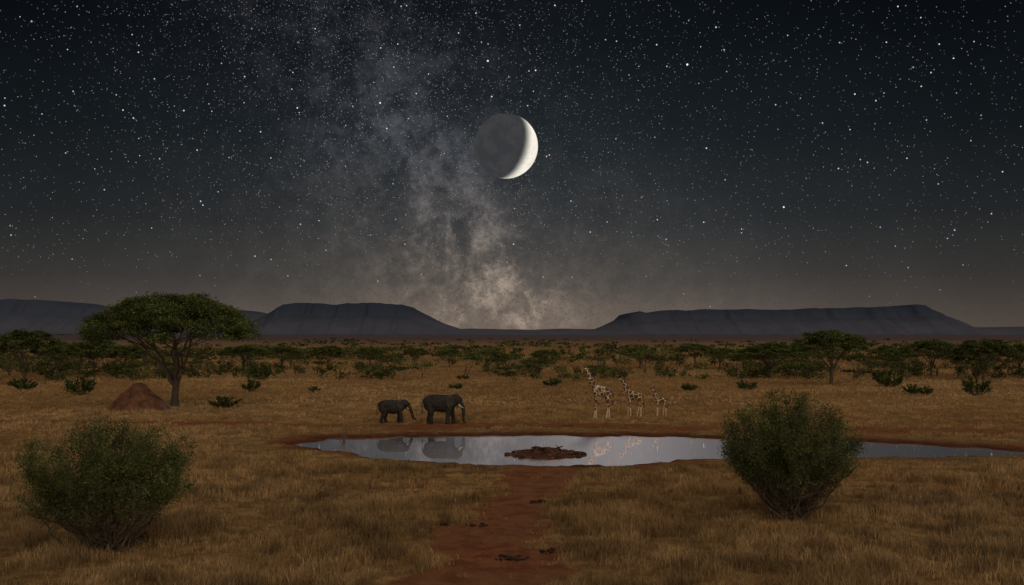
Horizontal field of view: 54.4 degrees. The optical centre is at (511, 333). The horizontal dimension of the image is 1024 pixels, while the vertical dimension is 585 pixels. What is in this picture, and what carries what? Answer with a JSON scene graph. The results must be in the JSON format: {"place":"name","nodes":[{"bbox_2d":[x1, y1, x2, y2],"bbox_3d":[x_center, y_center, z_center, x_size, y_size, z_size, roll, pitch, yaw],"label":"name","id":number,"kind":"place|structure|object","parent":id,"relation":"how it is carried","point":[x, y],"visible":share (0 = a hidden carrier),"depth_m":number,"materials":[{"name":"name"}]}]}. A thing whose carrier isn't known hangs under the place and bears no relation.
{"place":"outdoors","nodes":[
{"label":"outdoors","id":0,"kind":"place"},
{"bbox_2d":[0,299,267,334],"bbox_3d":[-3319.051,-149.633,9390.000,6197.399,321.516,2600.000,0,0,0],"label":"mountain range","id":1,"kind":"structure","parent":0,"point":[55,317],"depth_m":8682.77,"materials":[{"name":"grey stone"}]},
{"bbox_2d":[176,303,586,334],"bbox_3d":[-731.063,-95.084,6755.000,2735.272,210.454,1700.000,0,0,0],"label":"table mountain","id":2,"kind":"structure","parent":0,"point":[340,319],"depth_m":6213.81,"materials":[{"name":"grey stone"}]},
{"bbox_2d":[0,348,1023,584],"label":"dry grass","id":3,"kind":"structure","parent":0,"point":[598,512],"depth_m":46.30,"materials":[{"name":"brown plant"}]},
{"bbox_2d":[0,334,1023,584],"bbox_3d":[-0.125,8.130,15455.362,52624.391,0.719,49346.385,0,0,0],"label":"savanna ground","id":4,"kind":"structure","parent":0,"point":[508,520],"depth_m":62.59,"materials":[{"name":"soil"}]},
{"bbox_2d":[7,378,38,389],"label":"shrub","id":5,"kind":"object","parent":4,"relation":"on","point":[24,384],"visible":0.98,"depth_m":140.83,"materials":[{"name":"green plant"}]},
{"bbox_2d":[0,329,67,378],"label":"acacia tree","id":6,"kind":"object","parent":4,"relation":"on","point":[28,339],"visible":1,"depth_m":157.11,"materials":[{"name":"green plant"}]},
{"bbox_2d":[35,341,85,379],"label":"acacia tree","id":7,"kind":"object","parent":4,"relation":"on","point":[74,348],"visible":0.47,"depth_m":171.31,"materials":[{"name":"green plant"}]},
{"bbox_2d":[61,375,96,394],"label":"shrub","id":8,"kind":"object","parent":4,"relation":"on","point":[85,384],"visible":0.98,"depth_m":128.38,"materials":[{"name":"green plant"}]},
{"bbox_2d":[63,340,122,375],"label":"acacia tree","id":9,"kind":"object","parent":4,"relation":"on","point":[95,347],"visible":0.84,"depth_m":181.74,"materials":[{"name":"green plant"}]},
{"bbox_2d":[8,411,201,553],"bbox_3d":[-14.863,5.502,36.945,6.820,5.202,6.946,0,0,33],"label":"leafy bush","id":10,"kind":"object","parent":4,"relation":"on","point":[101,484],"visible":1,"depth_m":36.18,"materials":[{"name":"green plant"}]},
{"bbox_2d":[102,345,148,367],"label":"acacia tree","id":11,"kind":"object","parent":4,"relation":"on","point":[126,351],"visible":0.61,"depth_m":192.53,"materials":[{"name":"green plant"}]},
{"bbox_2d":[107,382,171,411],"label":"termite mound","id":12,"kind":"object","parent":4,"relation":"on","point":[139,395],"visible":0.93,"depth_m":103.28,"materials":[{"name":"soil"}]},
{"bbox_2d":[74,291,263,406],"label":"acacia tree","id":13,"kind":"object","parent":4,"relation":"on","point":[171,314],"visible":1,"depth_m":105.31,"materials":[{"name":"green plant"}]},
{"bbox_2d":[208,396,241,408],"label":"shrub","id":14,"kind":"object","parent":4,"relation":"on","point":[226,402],"visible":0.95,"depth_m":105.17,"materials":[{"name":"green plant"}]},
{"bbox_2d":[214,345,274,367],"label":"acacia tree","id":15,"kind":"object","parent":4,"relation":"on","point":[250,350],"visible":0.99,"depth_m":207.09,"materials":[{"name":"green plant"}]},
{"bbox_2d":[241,379,260,390],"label":"shrub","id":16,"kind":"object","parent":4,"relation":"on","point":[250,385],"visible":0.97,"depth_m":137.38,"materials":[{"name":"green plant"}]},
{"bbox_2d":[249,363,273,379],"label":"shrub","id":17,"kind":"object","parent":4,"relation":"on","point":[261,374],"visible":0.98,"depth_m":168.01,"materials":[{"name":"green plant"}]},
{"bbox_2d":[264,346,304,367],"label":"acacia tree","id":18,"kind":"object","parent":4,"relation":"on","point":[282,350],"visible":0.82,"depth_m":216.84,"materials":[{"name":"green plant"}]},
{"bbox_2d":[307,386,320,391],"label":"shrub","id":19,"kind":"object","parent":4,"relation":"on","point":[314,388],"visible":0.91,"depth_m":133.93,"materials":[{"name":"green plant"}]},
{"bbox_2d":[305,345,348,364],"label":"acacia tree","id":20,"kind":"object","parent":4,"relation":"on","point":[335,350],"visible":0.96,"depth_m":216.44,"materials":[{"name":"green plant"}]},
{"bbox_2d":[332,428,345,444],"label":"dead branch","id":21,"kind":"object","parent":4,"relation":"on","point":[343,438],"visible":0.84,"depth_m":73.48,"materials":[{"name":"brown wood"}]},
{"bbox_2d":[352,347,387,364],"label":"acacia tree","id":22,"kind":"object","parent":4,"relation":"on","point":[366,351],"visible":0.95,"depth_m":247.40,"materials":[{"name":"green plant"}]},
{"bbox_2d":[377,399,415,423],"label":"elephant","id":23,"kind":"object","parent":4,"relation":"on","point":[387,407],"visible":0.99,"depth_m":87.86},
{"bbox_2d":[400,347,429,364],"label":"acacia tree","id":24,"kind":"object","parent":4,"relation":"on","point":[421,350],"visible":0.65,"depth_m":253.98,"materials":[{"name":"green plant"}]},
{"bbox_2d":[422,394,465,423],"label":"elephant","id":25,"kind":"object","parent":4,"relation":"on","point":[447,404],"visible":0.99,"depth_m":87.06},
{"bbox_2d":[433,349,463,366],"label":"acacia tree","id":26,"kind":"object","parent":4,"relation":"on","point":[451,351],"visible":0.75,"depth_m":236.34,"materials":[{"name":"green plant"}]},
{"bbox_2d":[448,383,462,388],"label":"shrub","id":27,"kind":"object","parent":4,"relation":"on","point":[456,386],"visible":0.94,"depth_m":140.96,"materials":[{"name":"green plant"}]},
{"bbox_2d":[461,522,496,528],"bbox_3d":[-1.419,7.908,41.000,1.372,0.163,1.219,0,0,37],"label":"dung pile","id":28,"kind":"object","parent":4,"relation":"on","point":[473,525],"visible":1,"depth_m":40.98,"materials":[{"name":"black soil"}]},
{"bbox_2d":[463,350,512,371],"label":"acacia tree","id":29,"kind":"object","parent":4,"relation":"on","point":[494,354],"visible":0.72,"depth_m":203.73,"materials":[{"name":"green plant"}]},
{"bbox_2d":[0,337,1023,381],"bbox_3d":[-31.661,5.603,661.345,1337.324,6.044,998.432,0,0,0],"label":"distant treeline","id":30,"kind":"object","parent":4,"relation":"on","point":[112,368],"visible":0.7,"depth_m":194.43,"materials":[{"name":"green plant"}]},
{"bbox_2d":[494,554,529,560],"bbox_3d":[0.196,7.979,35.518,1.728,0.189,1.682,0,0,-16],"label":"dung pile","id":31,"kind":"object","parent":4,"relation":"on","point":[506,557],"visible":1,"depth_m":35.26,"materials":[{"name":"brown"}]},
{"bbox_2d":[530,350,559,359],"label":"acacia tree","id":32,"kind":"object","parent":4,"relation":"on","point":[552,352],"visible":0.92,"depth_m":248.09,"materials":[{"name":"green plant"}]},
{"bbox_2d":[542,377,561,385],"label":"shrub","id":33,"kind":"object","parent":4,"relation":"on","point":[554,382],"visible":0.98,"depth_m":149.23,"materials":[{"name":"green plant"}]},
{"bbox_2d":[539,547,564,553],"bbox_3d":[1.482,7.931,36.398,1.004,0.183,0.884,0,0,0],"label":"dung pile","id":34,"kind":"object","parent":4,"relation":"on","point":[549,551],"visible":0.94,"depth_m":36.28,"materials":[{"name":"brown soil"}]},
{"bbox_2d":[581,366,612,417],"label":"giraffe","id":35,"kind":"object","parent":4,"relation":"on","point":[600,391],"visible":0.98,"depth_m":93.43,"materials":[{"name":"multicoloured"}]},
{"bbox_2d":[618,376,643,416],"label":"giraffe","id":36,"kind":"object","parent":4,"relation":"on","point":[631,395],"visible":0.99,"depth_m":95.76,"materials":[{"name":"multicoloured"}]},
{"bbox_2d":[619,347,661,368],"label":"acacia tree","id":37,"kind":"object","parent":4,"relation":"on","point":[632,350],"visible":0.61,"depth_m":226.64,"materials":[{"name":"green plant"}]},
{"bbox_2d":[294,435,1023,465],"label":"waterhole","id":38,"kind":"object","parent":4,"relation":"on","point":[603,451],"visible":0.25,"depth_m":70.22,"materials":[{"name":"white liquid"}]},
{"bbox_2d":[504,445,586,458],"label":"mud islet","id":39,"kind":"object","parent":38,"relation":"in","point":[545,452],"visible":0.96,"depth_m":66.25,"materials":[{"name":"brown soil"}]},
{"bbox_2d":[650,386,667,415],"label":"giraffe","id":40,"kind":"object","parent":4,"relation":"on","point":[658,399],"visible":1,"depth_m":96.66,"materials":[{"name":"multicoloured"}]},
{"bbox_2d":[680,383,696,390],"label":"shrub","id":41,"kind":"object","parent":4,"relation":"on","point":[686,386],"visible":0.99,"depth_m":137.23,"materials":[{"name":"green plant"}]},
{"bbox_2d":[674,344,713,364],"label":"acacia tree","id":42,"kind":"object","parent":4,"relation":"on","point":[691,347],"visible":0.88,"depth_m":247.71,"materials":[{"name":"green plant"}]},
{"bbox_2d":[703,347,735,367],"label":"acacia tree","id":43,"kind":"object","parent":4,"relation":"on","point":[717,351],"visible":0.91,"depth_m":226.38,"materials":[{"name":"green plant"}]},
{"bbox_2d":[736,380,757,389],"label":"shrub","id":44,"kind":"object","parent":4,"relation":"on","point":[742,384],"visible":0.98,"depth_m":141.10,"materials":[{"name":"green plant"}]},
{"bbox_2d":[734,342,803,377],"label":"acacia tree","id":45,"kind":"object","parent":4,"relation":"on","point":[768,349],"visible":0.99,"depth_m":175.19,"materials":[{"name":"green plant"}]},
{"bbox_2d":[717,386,866,518],"bbox_3d":[12.166,5.203,43.496,6.678,5.830,6.420,0,0,0],"label":"leafy bush","id":46,"kind":"object","parent":4,"relation":"on","point":[756,462],"visible":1,"depth_m":42.56,"materials":[{"name":"green plant"}]},
{"bbox_2d":[778,349,816,369],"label":"acacia tree","id":47,"kind":"object","parent":4,"relation":"on","point":[796,357],"visible":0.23,"depth_m":216.22,"materials":[{"name":"green plant"}]},
{"bbox_2d":[789,329,878,384],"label":"acacia tree","id":48,"kind":"object","parent":4,"relation":"on","point":[835,337],"visible":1,"depth_m":152.10,"materials":[{"name":"green plant"}]},
{"bbox_2d":[867,347,895,355],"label":"acacia tree","id":49,"kind":"object","parent":4,"relation":"on","point":[880,349],"visible":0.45,"depth_m":248.37,"materials":[{"name":"green plant"}]},
{"bbox_2d":[872,369,903,386],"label":"shrub","id":50,"kind":"object","parent":4,"relation":"on","point":[881,380],"visible":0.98,"depth_m":148.82,"materials":[{"name":"green plant"}]},
{"bbox_2d":[877,347,919,367],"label":"acacia tree","id":51,"kind":"object","parent":4,"relation":"on","point":[892,350],"visible":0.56,"depth_m":217.04,"materials":[{"name":"green plant"}]},
{"bbox_2d":[901,384,921,394],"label":"shrub","id":52,"kind":"object","parent":4,"relation":"on","point":[914,390],"visible":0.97,"depth_m":130.31,"materials":[{"name":"green plant"}]},
{"bbox_2d":[917,385,933,393],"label":"shrub","id":53,"kind":"object","parent":4,"relation":"on","point":[928,391],"visible":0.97,"depth_m":130.23,"materials":[{"name":"green plant"}]},
{"bbox_2d":[896,339,961,376],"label":"acacia tree","id":54,"kind":"object","parent":4,"relation":"on","point":[937,345],"visible":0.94,"depth_m":179.39,"materials":[{"name":"green plant"}]},
{"bbox_2d":[961,375,992,394],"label":"shrub","id":55,"kind":"object","parent":4,"relation":"on","point":[969,386],"visible":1,"depth_m":128.79,"materials":[{"name":"green plant"}]},
{"bbox_2d":[946,338,1019,380],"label":"acacia tree","id":56,"kind":"object","parent":4,"relation":"on","point":[991,347],"visible":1,"depth_m":167.37,"materials":[{"name":"green plant"}]},
{"bbox_2d":[993,343,1023,375],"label":"acacia tree","id":57,"kind":"object","parent":4,"relation":"on","point":[1020,346],"visible":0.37,"depth_m":186.01,"materials":[{"name":"green plant"}]},
{"bbox_2d":[0,0,1023,329],"label":"sky","id":58,"kind":"structure","parent":0,"point":[986,255],"materials":[{"name":"black"}]},
{"bbox_2d":[474,113,537,178],"bbox_3d":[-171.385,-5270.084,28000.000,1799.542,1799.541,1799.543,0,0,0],"label":"moon","id":59,"kind":"object","parent":58,"relation":"in","point":[505,145],"visible":1,"depth_m":27355.20,"materials":[{"name":"grey stone"}]},
{"bbox_2d":[0,0,1023,321],"bbox_3d":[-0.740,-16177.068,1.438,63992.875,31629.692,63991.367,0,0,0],"label":"stars","id":60,"kind":"object","parent":58,"relation":"in","point":[456,144],"visible":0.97,"depth_m":30717.04,"materials":[{"name":"white"}]},
{"bbox_2d":[466,327,1023,331],"bbox_3d":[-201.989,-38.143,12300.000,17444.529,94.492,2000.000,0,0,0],"label":"distant hills","id":61,"kind":"structure","parent":0,"point":[583,330],"depth_m":11821.04,"materials":[{"name":"grey stone"}]},
{"bbox_2d":[577,304,1023,334],"bbox_3d":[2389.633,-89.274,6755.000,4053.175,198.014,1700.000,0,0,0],"label":"table mountain","id":62,"kind":"structure","parent":0,"point":[916,319],"depth_m":6213.91,"materials":[{"name":"grey stone"}]}
]}

